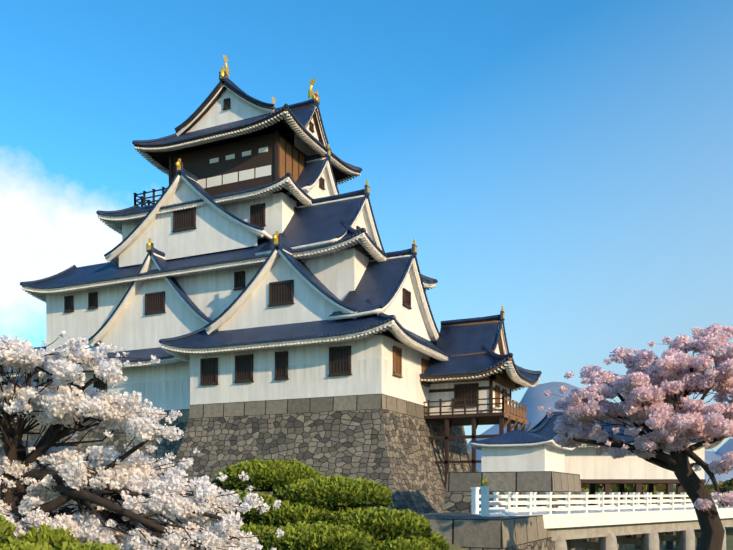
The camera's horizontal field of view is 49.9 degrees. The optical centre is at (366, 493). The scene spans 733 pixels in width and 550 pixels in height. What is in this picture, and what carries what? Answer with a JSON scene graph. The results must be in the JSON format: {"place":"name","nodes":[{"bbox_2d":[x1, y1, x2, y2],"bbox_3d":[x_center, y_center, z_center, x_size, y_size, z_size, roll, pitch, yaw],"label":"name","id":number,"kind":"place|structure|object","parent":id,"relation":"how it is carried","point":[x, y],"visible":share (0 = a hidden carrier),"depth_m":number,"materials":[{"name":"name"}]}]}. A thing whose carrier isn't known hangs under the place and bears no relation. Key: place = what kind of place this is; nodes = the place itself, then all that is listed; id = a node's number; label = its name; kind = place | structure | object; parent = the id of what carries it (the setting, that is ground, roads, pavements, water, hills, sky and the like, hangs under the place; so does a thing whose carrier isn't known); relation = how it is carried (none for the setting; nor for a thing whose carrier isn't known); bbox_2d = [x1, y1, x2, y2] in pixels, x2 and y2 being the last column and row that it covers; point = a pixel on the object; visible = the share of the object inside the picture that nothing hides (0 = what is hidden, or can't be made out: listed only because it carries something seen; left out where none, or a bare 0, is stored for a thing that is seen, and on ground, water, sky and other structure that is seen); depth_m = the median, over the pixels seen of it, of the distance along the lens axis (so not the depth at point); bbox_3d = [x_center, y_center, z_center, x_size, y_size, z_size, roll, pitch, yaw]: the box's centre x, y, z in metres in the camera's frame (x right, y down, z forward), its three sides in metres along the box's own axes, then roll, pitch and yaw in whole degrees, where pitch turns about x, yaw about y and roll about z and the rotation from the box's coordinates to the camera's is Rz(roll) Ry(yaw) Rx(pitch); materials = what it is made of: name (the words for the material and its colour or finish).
{"place":"outdoors","nodes":[
{"label":"outdoors","id":0,"kind":"place"},
{"bbox_2d":[12,85,563,472],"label":"castle walls","id":1,"kind":"structure","parent":0,"point":[213,295],"depth_m":77.60,"materials":[{"name":"white paint"}]},
{"bbox_2d":[6,157,447,375],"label":"gable roofs","id":2,"kind":"structure","parent":1,"relation":"on","point":[313,225],"depth_m":76.11,"materials":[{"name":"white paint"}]},
{"bbox_2d":[5,111,539,391],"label":"roof eaves","id":3,"kind":"object","parent":2,"relation":"attached to","point":[393,328],"visible":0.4,"depth_m":77.16,"materials":[{"name":"white paint"}]},
{"bbox_2d":[5,70,541,382],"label":"castle roof ridges","id":4,"kind":"object","parent":2,"relation":"on","point":[280,245],"visible":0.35,"depth_m":77.84,"materials":[{"name":"white paint"}]},
{"bbox_2d":[147,55,504,485],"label":"roof ornaments","id":5,"kind":"object","parent":4,"relation":"on","point":[311,93],"visible":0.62,"depth_m":81.16},
{"bbox_2d":[134,81,360,182],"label":"roof","id":6,"kind":"structure","parent":1,"relation":"on","point":[285,130],"depth_m":83.75,"materials":[{"name":"blue tile"}]},
{"bbox_2d":[32,98,524,489],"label":"castle woodwork","id":7,"kind":"object","parent":1,"relation":"attached to","point":[197,164],"visible":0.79,"depth_m":78.63,"materials":[{"name":"brown wood"}]},
{"bbox_2d":[197,147,270,188],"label":"windows","id":8,"kind":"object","parent":7,"relation":"in","point":[243,176],"visible":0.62,"depth_m":80.63,"materials":[{"name":"white paper"}]},
{"bbox_2d":[280,137,530,430],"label":"brown castle wood","id":9,"kind":"object","parent":1,"relation":"attached to","point":[512,412],"visible":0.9,"depth_m":76.54,"materials":[{"name":"brown wood"}]},
{"bbox_2d":[420,320,540,388],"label":"turret roof","id":10,"kind":"structure","parent":1,"relation":"on","point":[461,345],"depth_m":76.75,"materials":[{"name":"tile"}]},
{"bbox_2d":[469,430,574,450],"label":"roof","id":11,"kind":"structure","parent":1,"relation":"on","point":[517,438],"depth_m":53.93,"materials":[{"name":"tile"}]},
{"bbox_2d":[0,394,587,549],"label":"stone wall","id":12,"kind":"structure","parent":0,"point":[381,439],"depth_m":68.75,"materials":[{"name":"grey stone"}]},
{"bbox_2d":[0,0,732,451],"label":"sky","id":13,"kind":"structure","parent":0,"point":[566,166],"materials":[{"name":"blue"}]},
{"bbox_2d":[449,484,732,549],"bbox_3d":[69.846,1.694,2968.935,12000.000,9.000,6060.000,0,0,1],"label":"ground","id":14,"kind":"structure","parent":0,"point":[729,542],"depth_m":94.78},
{"bbox_2d":[0,514,122,549],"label":"pine shrub","id":15,"kind":"object","parent":14,"relation":"on","point":[45,537],"visible":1,"depth_m":13.35,"materials":[{"name":"green plant"}]},
{"bbox_2d":[0,334,277,549],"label":"tree branches","id":16,"kind":"object","parent":14,"relation":"on","point":[52,436],"visible":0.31,"depth_m":15.59,"materials":[{"name":"brown plant"}]},
{"bbox_2d":[0,331,283,549],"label":"cherry blossoms","id":17,"kind":"object","parent":16,"relation":"attached to","point":[138,474],"visible":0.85,"depth_m":15.01,"materials":[{"name":"white plant"}]},
{"bbox_2d":[209,458,449,549],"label":"bush","id":18,"kind":"object","parent":14,"relation":"on","point":[305,516],"depth_m":23.48,"materials":[{"name":"green plant"}]},
{"bbox_2d":[550,518,732,549],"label":"bridge piers","id":19,"kind":"structure","parent":14,"relation":"on","point":[612,537],"depth_m":53.24,"materials":[{"name":"beige concrete"}]},
{"bbox_2d":[552,343,732,549],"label":"cherry tree branches","id":20,"kind":"object","parent":14,"relation":"on","point":[679,464],"visible":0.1,"depth_m":30.41,"materials":[{"name":"brown plant"}]},
{"bbox_2d":[537,324,732,510],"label":"cherry blossoms","id":21,"kind":"object","parent":20,"relation":"attached to","point":[643,367],"visible":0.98,"depth_m":30.02,"materials":[{"name":"pink plant"}]},
{"bbox_2d":[580,479,705,548],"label":"gate posts","id":22,"kind":"object","parent":14,"relation":"on","point":[638,483],"visible":0.19,"depth_m":88.27,"materials":[{"name":"brown wood"}]},
{"bbox_2d":[528,412,713,442],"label":"gate roof ridges","id":23,"kind":"object","parent":22,"relation":"on","point":[541,424],"visible":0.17,"depth_m":89.83,"materials":[{"name":"blue tile"}]},
{"bbox_2d":[581,478,732,537],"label":"tree leaves","id":24,"kind":"object","parent":14,"relation":"on","point":[726,486],"visible":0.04,"depth_m":129.53,"materials":[{"name":"green plant"}]},
{"bbox_2d":[468,382,732,483],"bbox_3d":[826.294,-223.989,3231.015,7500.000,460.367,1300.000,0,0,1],"label":"distant hills","id":25,"kind":"structure","parent":0,"point":[534,398],"depth_m":3091.45,"materials":[{"name":"blue"}]},
{"bbox_2d":[470,486,732,528],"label":"bridge railing","id":26,"kind":"object","parent":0,"point":[599,513],"visible":0.81,"depth_m":47.96,"materials":[{"name":"white wood"}]},
{"bbox_2d":[564,446,704,478],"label":"gate walls","id":27,"kind":"structure","parent":0,"point":[586,463],"depth_m":88.31,"materials":[{"name":"white paint"}]},
{"bbox_2d":[535,415,713,447],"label":"gate roof","id":28,"kind":"structure","parent":27,"relation":"on","point":[547,431],"depth_m":89.03,"materials":[{"name":"blue tile"}]},
{"bbox_2d":[576,438,726,449],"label":"gate rafter ends","id":29,"kind":"object","parent":28,"relation":"attached to","point":[715,444],"visible":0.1,"depth_m":87.67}
]}

